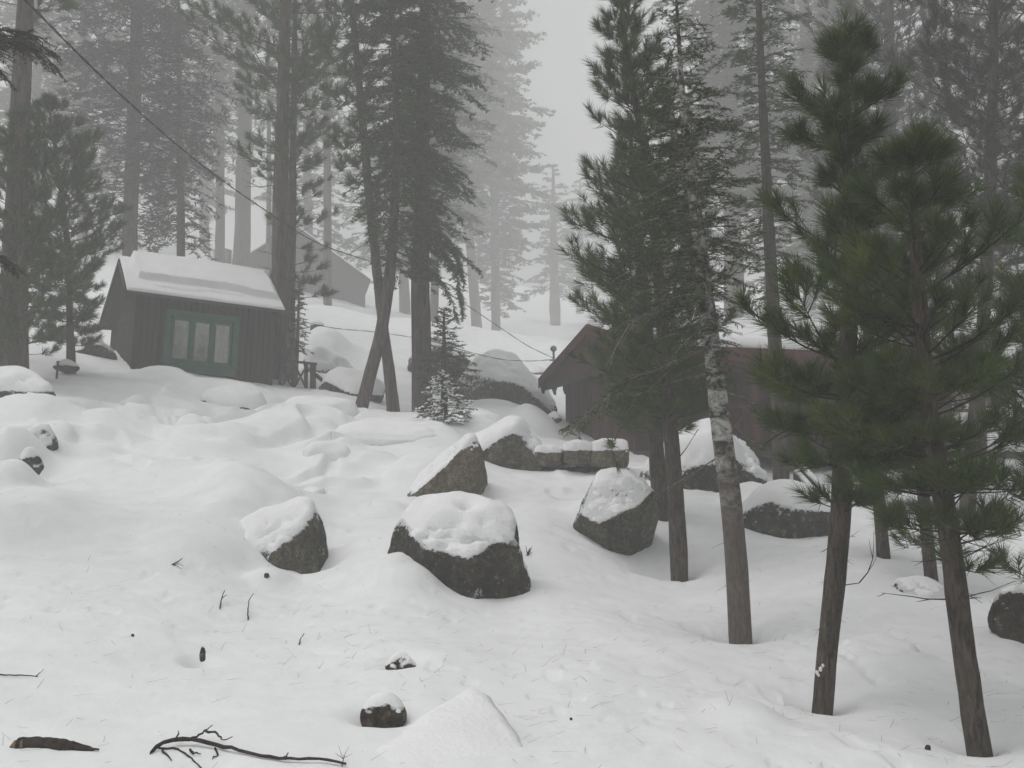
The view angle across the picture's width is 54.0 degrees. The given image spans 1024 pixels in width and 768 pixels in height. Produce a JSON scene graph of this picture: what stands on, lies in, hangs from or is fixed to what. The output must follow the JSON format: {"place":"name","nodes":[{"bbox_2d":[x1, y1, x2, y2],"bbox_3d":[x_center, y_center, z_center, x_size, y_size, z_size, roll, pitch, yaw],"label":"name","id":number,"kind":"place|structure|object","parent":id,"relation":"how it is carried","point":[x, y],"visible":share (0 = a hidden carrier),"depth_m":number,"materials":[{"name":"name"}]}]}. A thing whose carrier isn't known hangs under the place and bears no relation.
{"place":"outdoors","nodes":[
{"label":"outdoors","id":0,"kind":"place"},
{"bbox_2d":[24,0,368,260],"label":"power line","id":1,"kind":"object","parent":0,"point":[82,58],"visible":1,"depth_m":13.85,"materials":[{"name":"rubber"}]},
{"bbox_2d":[0,221,1023,767],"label":"snowy ground","id":2,"kind":"structure","parent":0,"point":[166,487],"depth_m":9.52,"materials":[{"name":"snow"}]},
{"bbox_2d":[0,62,9,159],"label":"fir tree","id":3,"kind":"object","parent":2,"relation":"on","point":[3,87],"visible":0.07,"depth_m":100.35,"materials":[{"name":"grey plant"}]},
{"bbox_2d":[0,669,43,676],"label":"twig","id":4,"kind":"object","parent":2,"relation":"on","point":[19,674],"visible":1,"depth_m":6.60,"materials":[{"name":"wood"}]},
{"bbox_2d":[0,366,58,397],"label":"boulder","id":5,"kind":"object","parent":2,"relation":"on","point":[18,380],"visible":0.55,"depth_m":18.52,"materials":[{"name":"stone"}]},
{"bbox_2d":[19,447,43,474],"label":"boulder","id":6,"kind":"object","parent":2,"relation":"on","point":[30,457],"visible":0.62,"depth_m":14.11,"materials":[{"name":"stone"}]},
{"bbox_2d":[0,24,66,279],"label":"fir tree","id":7,"kind":"object","parent":2,"relation":"on","point":[15,42],"visible":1,"depth_m":11.38,"materials":[{"name":"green plant"}]},
{"bbox_2d":[0,0,72,195],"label":"fir tree","id":8,"kind":"object","parent":2,"relation":"on","point":[6,102],"visible":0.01,"depth_m":109.33,"materials":[{"name":"grey plant"}]},
{"bbox_2d":[0,0,83,368],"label":"pine tree","id":9,"kind":"object","parent":2,"relation":"on","point":[26,17],"visible":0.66,"depth_m":21.86,"materials":[{"name":"brown plant"}]},
{"bbox_2d":[28,423,57,450],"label":"boulder","id":10,"kind":"object","parent":2,"relation":"on","point":[44,433],"visible":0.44,"depth_m":15.54,"materials":[{"name":"stone"}]},
{"bbox_2d":[0,104,101,368],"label":"pine tree","id":11,"kind":"object","parent":2,"relation":"on","point":[38,232],"visible":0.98,"depth_m":20.86,"materials":[{"name":"green plant"}]},
{"bbox_2d":[0,0,105,216],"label":"fir tree","id":12,"kind":"object","parent":2,"relation":"on","point":[4,97],"visible":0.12,"depth_m":73.60,"materials":[{"name":"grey plant"}]},
{"bbox_2d":[9,736,98,750],"bbox_3d":[-2.451,1.946,5.420,0.481,0.089,0.116,0,-5,0],"label":"log piece","id":13,"kind":"object","parent":2,"relation":"on","point":[58,744],"visible":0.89,"depth_m":5.39,"materials":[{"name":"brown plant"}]},
{"bbox_2d":[56,361,59,378],"bbox_3d":[-9.912,-0.145,21.896,0.077,0.717,0.050,0,-5,0],"label":"stake","id":14,"kind":"object","parent":2,"relation":"on","point":[57,367],"visible":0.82,"depth_m":21.89,"materials":[{"name":"brown wood"}]},
{"bbox_2d":[53,359,79,373],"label":"boulder","id":15,"kind":"object","parent":2,"relation":"on","point":[67,366],"visible":0.91,"depth_m":22.37,"materials":[{"name":"stone"}]},
{"bbox_2d":[0,90,133,373],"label":"pine tree","id":16,"kind":"object","parent":2,"relation":"on","point":[57,129],"visible":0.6,"depth_m":23.04,"materials":[{"name":"green plant"}]},
{"bbox_2d":[0,0,186,242],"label":"pine tree","id":17,"kind":"object","parent":2,"relation":"on","point":[53,34],"visible":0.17,"depth_m":69.13,"materials":[{"name":"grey plant"}]},
{"bbox_2d":[75,337,116,359],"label":"boulder","id":18,"kind":"object","parent":2,"relation":"on","point":[102,348],"visible":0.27,"depth_m":25.84,"materials":[{"name":"stone"}]},
{"bbox_2d":[68,0,148,223],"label":"fir tree","id":19,"kind":"object","parent":2,"relation":"on","point":[97,159],"visible":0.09,"depth_m":103.28,"materials":[{"name":"grey plant"}]},
{"bbox_2d":[7,0,230,256],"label":"fir tree","id":20,"kind":"object","parent":2,"relation":"on","point":[139,11],"visible":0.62,"depth_m":39.66,"materials":[{"name":"green plant"}]},
{"bbox_2d":[117,0,209,231],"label":"fir tree","id":21,"kind":"object","parent":2,"relation":"on","point":[146,144],"visible":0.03,"depth_m":111.61,"materials":[{"name":"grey plant"}]},
{"bbox_2d":[117,0,240,260],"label":"fir tree","id":22,"kind":"object","parent":2,"relation":"on","point":[179,170],"visible":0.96,"depth_m":37.80,"materials":[{"name":"grey plant"}]},
{"bbox_2d":[99,251,284,384],"bbox_3d":[-8.982,-1.119,27.732,4.045,4.567,4.564,6,-7,-30],"label":"cabin","id":23,"kind":"object","parent":2,"relation":"on","point":[202,317],"visible":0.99,"depth_m":26.27,"materials":[{"name":"wood"}]},
{"bbox_2d":[161,309,239,376],"bbox_3d":[-8.042,-1.054,26.039,1.960,1.580,0.186,6,-7,-30],"label":"window","id":24,"kind":"structure","parent":23,"relation":"in","point":[200,342],"depth_m":26.06,"materials":[{"name":"green paint"}]},
{"bbox_2d":[176,414,208,424],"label":"boulder","id":25,"kind":"object","parent":2,"relation":"on","point":[190,418],"visible":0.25,"depth_m":19.11,"materials":[{"name":"stone"}]},
{"bbox_2d":[199,645,205,661],"bbox_3d":[-2.266,1.975,7.357,0.046,0.121,0.036,0,-5,0],"label":"pine cone","id":26,"kind":"object","parent":2,"relation":"on","point":[202,656],"visible":1,"depth_m":7.35,"materials":[{"name":"plant"}]},
{"bbox_2d":[163,0,252,254],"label":"fir tree","id":27,"kind":"object","parent":2,"relation":"on","point":[210,193],"visible":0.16,"depth_m":97.65,"materials":[{"name":"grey plant"}]},
{"bbox_2d":[168,0,272,262],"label":"fir tree","id":28,"kind":"object","parent":2,"relation":"on","point":[220,224],"visible":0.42,"depth_m":71.36,"materials":[{"name":"grey plant"}]},
{"bbox_2d":[213,248,231,263],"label":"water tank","id":29,"kind":"object","parent":2,"relation":"on","point":[228,252],"visible":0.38,"depth_m":74.74,"materials":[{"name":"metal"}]},
{"bbox_2d":[200,382,266,409],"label":"boulder","id":30,"kind":"object","parent":2,"relation":"on","point":[241,395],"visible":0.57,"depth_m":22.28,"materials":[{"name":"stone"}]},
{"bbox_2d":[150,725,345,767],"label":"fallen branch","id":31,"kind":"object","parent":2,"relation":"on","point":[188,739],"visible":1,"depth_m":5.39,"materials":[{"name":"wood"}]},
{"bbox_2d":[188,0,313,266],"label":"pine tree","id":32,"kind":"object","parent":2,"relation":"on","point":[242,245],"visible":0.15,"depth_m":75.00,"materials":[{"name":"grey plant"}]},
{"bbox_2d":[228,0,309,280],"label":"pine tree","id":33,"kind":"object","parent":2,"relation":"on","point":[268,232],"visible":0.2,"depth_m":67.37,"materials":[{"name":"grey plant"}]},
{"bbox_2d":[176,0,370,380],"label":"pine tree","id":34,"kind":"object","parent":2,"relation":"on","point":[286,113],"visible":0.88,"depth_m":28.50,"materials":[{"name":"green plant"}]},
{"bbox_2d":[241,496,327,573],"bbox_3d":[-2.830,2.263,11.941,1.266,1.848,1.021,0,-5,0],"label":"boulder","id":35,"kind":"object","parent":2,"relation":"on","point":[290,534],"visible":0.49,"depth_m":11.79,"materials":[{"name":"stone"}]},
{"bbox_2d":[253,0,341,359],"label":"pine tree","id":36,"kind":"object","parent":2,"relation":"on","point":[294,201],"visible":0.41,"depth_m":30.33,"materials":[{"name":"grey plant"}]},
{"bbox_2d":[274,358,322,388],"bbox_3d":[-5.413,-0.096,27.069,2.176,1.221,0.651,-2,-5,22],"label":"porch railing","id":37,"kind":"object","parent":2,"relation":"on","point":[314,375],"visible":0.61,"depth_m":27.30,"materials":[{"name":"brown wood"}]},
{"bbox_2d":[284,288,313,384],"bbox_3d":[-5.893,-1.028,27.762,0.850,3.375,0.862,2,-5,-22],"label":"fir sapling","id":38,"kind":"object","parent":2,"relation":"on","point":[298,328],"visible":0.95,"depth_m":27.78,"materials":[{"name":"green plant"}]},
{"bbox_2d":[231,224,370,306],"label":"cabin","id":39,"kind":"object","parent":2,"relation":"on","point":[350,282],"visible":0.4,"depth_m":79.59,"materials":[{"name":"wood"}]},
{"bbox_2d":[251,3,365,259],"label":"fir tree","id":40,"kind":"object","parent":2,"relation":"on","point":[308,204],"visible":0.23,"depth_m":94.82,"materials":[{"name":"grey plant"}]},
{"bbox_2d":[303,486,325,493],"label":"boulder","id":41,"kind":"object","parent":2,"relation":"on","point":[317,490],"visible":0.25,"depth_m":14.76,"materials":[{"name":"white stone"}]},
{"bbox_2d":[310,320,323,330],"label":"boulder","id":42,"kind":"object","parent":2,"relation":"on","point":[313,326],"visible":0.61,"depth_m":40.14,"materials":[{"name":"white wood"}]},
{"bbox_2d":[282,395,359,416],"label":"boulder","id":43,"kind":"object","parent":2,"relation":"on","point":[347,406],"visible":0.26,"depth_m":20.75,"materials":[{"name":"stone"}]},
{"bbox_2d":[302,441,350,461],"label":"boulder","id":44,"kind":"object","parent":2,"relation":"on","point":[334,450],"visible":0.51,"depth_m":16.95,"materials":[{"name":"stone"}]},
{"bbox_2d":[269,0,384,305],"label":"pine tree","id":45,"kind":"object","parent":2,"relation":"on","point":[327,235],"visible":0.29,"depth_m":61.07,"materials":[{"name":"grey plant"}]},
{"bbox_2d":[303,345,354,373],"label":"boulder","id":46,"kind":"object","parent":2,"relation":"on","point":[325,359],"visible":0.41,"depth_m":30.87,"materials":[{"name":"stone"}]},
{"bbox_2d":[278,0,420,411],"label":"pine tree","id":47,"kind":"object","parent":2,"relation":"on","point":[392,398],"visible":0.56,"depth_m":25.38,"materials":[{"name":"green plant"}]},
{"bbox_2d":[319,367,384,402],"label":"boulder","id":48,"kind":"object","parent":2,"relation":"on","point":[345,380],"visible":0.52,"depth_m":26.20,"materials":[{"name":"stone"}]},
{"bbox_2d":[322,45,410,307],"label":"fir tree","id":49,"kind":"object","parent":2,"relation":"on","point":[352,239],"visible":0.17,"depth_m":105.92,"materials":[{"name":"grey plant"}]},
{"bbox_2d":[360,691,406,727],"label":"boulder","id":50,"kind":"object","parent":2,"relation":"on","point":[386,709],"visible":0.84,"depth_m":6.11,"materials":[{"name":"grey stone"}]},
{"bbox_2d":[335,419,436,445],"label":"boulder","id":51,"kind":"object","parent":2,"relation":"on","point":[379,432],"visible":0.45,"depth_m":18.46,"materials":[{"name":"stone"}]},
{"bbox_2d":[346,27,454,313],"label":"fir tree","id":52,"kind":"object","parent":2,"relation":"on","point":[404,299],"visible":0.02,"depth_m":88.75,"materials":[{"name":"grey plant"}]},
{"bbox_2d":[385,651,415,669],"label":"boulder","id":53,"kind":"object","parent":2,"relation":"on","point":[400,660],"visible":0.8,"depth_m":7.25,"materials":[{"name":"white stone"}]},
{"bbox_2d":[336,0,490,408],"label":"fir tree","id":54,"kind":"object","parent":2,"relation":"on","point":[392,130],"visible":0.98,"depth_m":24.42,"materials":[{"name":"green plant"}]},
{"bbox_2d":[345,0,494,411],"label":"fir tree","id":55,"kind":"object","parent":2,"relation":"on","point":[420,316],"visible":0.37,"depth_m":26.45,"materials":[{"name":"green plant"}]},
{"bbox_2d":[407,337,469,378],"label":"boulder","id":56,"kind":"object","parent":2,"relation":"on","point":[409,367],"visible":0.18,"depth_m":32.60,"materials":[{"name":"stone"}]},
{"bbox_2d":[373,0,506,322],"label":"fir tree","id":57,"kind":"object","parent":2,"relation":"on","point":[434,298],"visible":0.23,"depth_m":63.43,"materials":[{"name":"grey plant"}]},
{"bbox_2d":[412,367,477,424],"bbox_3d":[-1.272,0.644,19.552,1.484,2.001,1.338,-3,-6,29],"label":"fir sapling","id":58,"kind":"object","parent":2,"relation":"on","point":[438,413],"visible":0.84,"depth_m":19.51,"materials":[{"name":"green plant"}]},
{"bbox_2d":[413,307,478,407],"bbox_3d":[-1.644,-0.347,25.183,1.453,3.282,1.952,-3,-6,29],"label":"fir sapling","id":59,"kind":"object","parent":2,"relation":"on","point":[442,353],"visible":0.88,"depth_m":25.11,"materials":[{"name":"green plant"}]},
{"bbox_2d":[407,433,487,496],"bbox_3d":[-0.997,1.518,15.523,1.247,1.519,0.873,0,-5,0],"label":"boulder","id":60,"kind":"object","parent":2,"relation":"on","point":[459,465],"visible":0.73,"depth_m":15.14,"materials":[{"name":"beige stone"}]},
{"bbox_2d":[376,688,522,765],"bbox_3d":[-0.397,2.408,5.302,1.701,1.262,2.189,0,-5,0],"label":"boulder","id":61,"kind":"object","parent":2,"relation":"on","point":[469,723],"visible":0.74,"depth_m":5.55,"materials":[{"name":"stone"}]},
{"bbox_2d":[379,0,530,327],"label":"fir tree","id":62,"kind":"object","parent":2,"relation":"on","point":[474,296],"visible":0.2,"depth_m":106.19,"materials":[{"name":"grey plant"}]},
{"bbox_2d":[388,491,530,598],"bbox_3d":[-0.573,2.050,11.070,1.654,1.728,1.180,0,-5,0],"label":"boulder","id":63,"kind":"object","parent":2,"relation":"on","point":[465,544],"visible":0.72,"depth_m":10.74,"materials":[{"name":"stone"}]},
{"bbox_2d":[453,349,556,414],"bbox_3d":[-0.073,0.269,27.910,2.798,2.607,2.164,3,-6,-30],"label":"boulder","id":64,"kind":"object","parent":2,"relation":"on","point":[513,381],"visible":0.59,"depth_m":27.39,"materials":[{"name":"stone"}]},
{"bbox_2d":[450,0,568,330],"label":"fir tree","id":65,"kind":"object","parent":2,"relation":"on","point":[510,128],"visible":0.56,"depth_m":119.56,"materials":[{"name":"grey plant"}]},
{"bbox_2d":[474,415,544,470],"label":"boulder","id":66,"kind":"object","parent":2,"relation":"on","point":[511,442],"visible":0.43,"depth_m":17.91,"materials":[{"name":"stone"}]},
{"bbox_2d":[2,439,1023,767],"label":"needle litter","id":67,"kind":"object","parent":2,"relation":"on","point":[492,669],"visible":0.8,"depth_m":7.51,"materials":[{"name":"plant"}]},
{"bbox_2d":[529,365,544,374],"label":"boulder","id":68,"kind":"object","parent":2,"relation":"on","point":[537,370],"visible":0.33,"depth_m":36.95,"materials":[{"name":"stone"}]},
{"bbox_2d":[548,411,561,422],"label":"boulder","id":69,"kind":"object","parent":2,"relation":"on","point":[555,416],"visible":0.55,"depth_m":24.73,"materials":[{"name":"stone"}]},
{"bbox_2d":[516,163,601,325],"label":"fir tree","id":70,"kind":"object","parent":2,"relation":"on","point":[551,258],"visible":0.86,"depth_m":136.65,"materials":[{"name":"grey plant"}]},
{"bbox_2d":[534,438,630,472],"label":"stone wall","id":71,"kind":"structure","parent":2,"relation":"on","point":[582,456],"depth_m":17.84,"materials":[{"name":"beige stone"}]},
{"bbox_2d":[557,178,607,313],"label":"fir tree","id":72,"kind":"object","parent":2,"relation":"on","point":[585,232],"visible":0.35,"depth_m":152.60,"materials":[{"name":"grey plant"}]},
{"bbox_2d":[573,467,658,555],"bbox_3d":[1.446,1.926,14.078,1.222,1.522,1.127,0,-5,0],"label":"boulder","id":73,"kind":"object","parent":2,"relation":"on","point":[616,513],"visible":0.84,"depth_m":13.74,"materials":[{"name":"stone"}]},
{"bbox_2d":[563,117,703,521],"bbox_3d":[1.920,-0.866,15.323,2.315,6.759,2.241,-1,-5,17],"label":"pine tree","id":74,"kind":"object","parent":2,"relation":"on","point":[658,477],"visible":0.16,"depth_m":15.13,"materials":[{"name":"green plant"}]},
{"bbox_2d":[551,0,743,581],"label":"pine tree","id":75,"kind":"object","parent":2,"relation":"on","point":[667,405],"visible":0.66,"depth_m":13.28,"materials":[{"name":"green plant"}]},
{"bbox_2d":[614,80,717,303],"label":"fir tree","id":76,"kind":"object","parent":2,"relation":"on","point":[658,141],"visible":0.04,"depth_m":92.19,"materials":[{"name":"green plant"}]},
{"bbox_2d":[558,0,788,643],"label":"fir tree","id":77,"kind":"object","parent":2,"relation":"on","point":[703,288],"visible":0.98,"depth_m":9.72,"materials":[{"name":"green plant"}]},
{"bbox_2d":[648,30,752,311],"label":"fir tree","id":78,"kind":"object","parent":2,"relation":"on","point":[716,233],"visible":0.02,"depth_m":110.62,"materials":[{"name":"green plant"}]},
{"bbox_2d":[640,418,766,492],"bbox_3d":[3.323,1.588,17.527,2.203,2.013,1.775,0,-5,0],"label":"boulder","id":79,"kind":"object","parent":2,"relation":"on","point":[698,453],"visible":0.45,"depth_m":16.91,"materials":[{"name":"stone"}]},
{"bbox_2d":[648,0,802,318],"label":"fir tree","id":80,"kind":"object","parent":2,"relation":"on","point":[722,79],"visible":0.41,"depth_m":60.99,"materials":[{"name":"green plant"}]},
{"bbox_2d":[701,0,822,479],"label":"fir tree","id":81,"kind":"object","parent":2,"relation":"on","point":[770,241],"visible":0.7,"depth_m":18.56,"materials":[{"name":"green plant"}]},
{"bbox_2d":[720,5,815,304],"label":"fir tree","id":82,"kind":"object","parent":2,"relation":"on","point":[785,232],"visible":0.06,"depth_m":86.86,"materials":[{"name":"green plant"}]},
{"bbox_2d":[538,317,1023,469],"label":"red cabin","id":83,"kind":"object","parent":2,"relation":"on","point":[582,395],"visible":0.18,"depth_m":23.27,"materials":[{"name":"brown wood"}]},
{"bbox_2d":[549,346,556,394],"bbox_3d":[1.122,-0.372,27.136,0.175,1.339,0.175,-5,-7,45],"label":"utility mast","id":84,"kind":"object","parent":83,"relation":"attached to","point":[553,349],"visible":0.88,"depth_m":27.13,"materials":[{"name":"metal"}]},
{"bbox_2d":[284,316,552,360],"bbox_3d":[-2.573,-1.252,27.143,7.396,1.275,0.348,0,-5,2],"label":"power line","id":85,"kind":"object","parent":84,"relation":"attached to","point":[407,336],"visible":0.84,"depth_m":27.12,"materials":[{"name":"rubber"}]},
{"bbox_2d":[424,277,552,357],"bbox_3d":[-0.600,-1.746,26.756,3.575,2.020,0.044,1,-5,-16],"label":"power line","id":86,"kind":"object","parent":84,"relation":"attached to","point":[494,323],"visible":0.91,"depth_m":26.80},
{"bbox_2d":[742,479,830,538],"bbox_3d":[4.093,2.027,15.273,1.329,1.161,1.264,2,-5,-22],"label":"boulder","id":87,"kind":"object","parent":2,"relation":"on","point":[770,508],"visible":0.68,"depth_m":14.81,"materials":[{"name":"stone"}]},
{"bbox_2d":[717,0,899,310],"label":"fir tree","id":88,"kind":"object","parent":2,"relation":"on","point":[808,212],"visible":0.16,"depth_m":71.00,"materials":[{"name":"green plant"}]},
{"bbox_2d":[793,467,830,502],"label":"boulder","id":89,"kind":"object","parent":2,"relation":"on","point":[808,477],"visible":0.15,"depth_m":18.31,"materials":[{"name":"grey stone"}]},
{"bbox_2d":[769,0,960,260],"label":"fir tree","id":90,"kind":"object","parent":2,"relation":"on","point":[804,168],"visible":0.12,"depth_m":57.82,"materials":[{"name":"green plant"}]},
{"bbox_2d":[790,215,948,558],"bbox_3d":[4.448,0.211,12.400,2.128,5.183,1.743,0,-5,0],"label":"pine tree","id":91,"kind":"object","parent":2,"relation":"on","point":[882,548],"visible":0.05,"depth_m":12.29,"materials":[{"name":"green plant"}]},
{"bbox_2d":[725,1,1023,715],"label":"pine tree","id":92,"kind":"object","parent":2,"relation":"on","point":[838,140],"visible":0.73,"depth_m":7.20,"materials":[{"name":"green plant"}]},
{"bbox_2d":[767,0,987,305],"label":"pine tree","id":93,"kind":"object","parent":2,"relation":"on","point":[887,16],"visible":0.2,"depth_m":30.31,"materials":[{"name":"green plant"}]},
{"bbox_2d":[840,633,920,654],"bbox_3d":[3.045,2.272,8.340,0.736,0.346,0.613,0,-5,0],"label":"snow mound","id":94,"kind":"object","parent":2,"relation":"on","point":[882,643],"visible":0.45,"depth_m":8.28,"materials":[{"name":"snow"}]},
{"bbox_2d":[799,105,1023,757],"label":"pine tree","id":95,"kind":"object","parent":2,"relation":"on","point":[935,475],"visible":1,"depth_m":6.30,"materials":[{"name":"green plant"}]},
{"bbox_2d":[890,575,944,597],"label":"boulder","id":96,"kind":"object","parent":2,"relation":"on","point":[919,585],"visible":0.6,"depth_m":10.64,"materials":[{"name":"stone"}]},
{"bbox_2d":[832,204,1021,581],"bbox_3d":[4.606,0.355,11.149,2.003,5.110,1.801,0,-5,0],"label":"pine tree","id":97,"kind":"object","parent":2,"relation":"on","point":[930,570],"visible":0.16,"depth_m":11.01,"materials":[{"name":"green plant"}]},
{"bbox_2d":[898,11,977,287],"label":"fir tree","id":98,"kind":"object","parent":2,"relation":"on","point":[948,122],"visible":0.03,"depth_m":84.86,"materials":[{"name":"green plant"}]},
{"bbox_2d":[866,0,1023,517],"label":"pine tree","id":99,"kind":"object","parent":2,"relation":"on","point":[993,148],"visible":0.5,"depth_m":17.17,"materials":[{"name":"green plant"}]},
{"bbox_2d":[901,0,1023,311],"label":"pine tree","id":100,"kind":"object","parent":2,"relation":"on","point":[973,23],"visible":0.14,"depth_m":26.49,"materials":[{"name":"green plant"}]},
{"bbox_2d":[951,369,997,406],"bbox_3d":[13.957,1.253,35.999,5.400,5.084,6.800,-1,-5,8],"label":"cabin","id":101,"kind":"object","parent":2,"relation":"on","point":[964,395],"depth_m":32.89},
{"bbox_2d":[930,161,1023,586],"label":"pine tree","id":102,"kind":"object","parent":2,"relation":"on","point":[1003,280],"visible":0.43,"depth_m":8.60,"materials":[{"name":"green plant"}]},
{"bbox_2d":[954,11,1023,270],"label":"fir tree","id":103,"kind":"object","parent":2,"relation":"on","point":[971,150],"visible":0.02,"depth_m":98.03,"materials":[{"name":"green plant"}]},
{"bbox_2d":[987,583,1023,643],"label":"boulder","id":104,"kind":"object","parent":2,"relation":"on","point":[1005,618],"visible":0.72,"depth_m":9.03,"materials":[{"name":"grey stone"}]},
{"bbox_2d":[0,0,1023,293],"label":"sky","id":105,"kind":"structure","parent":0,"point":[561,84],"materials":[{"name":"grey"}]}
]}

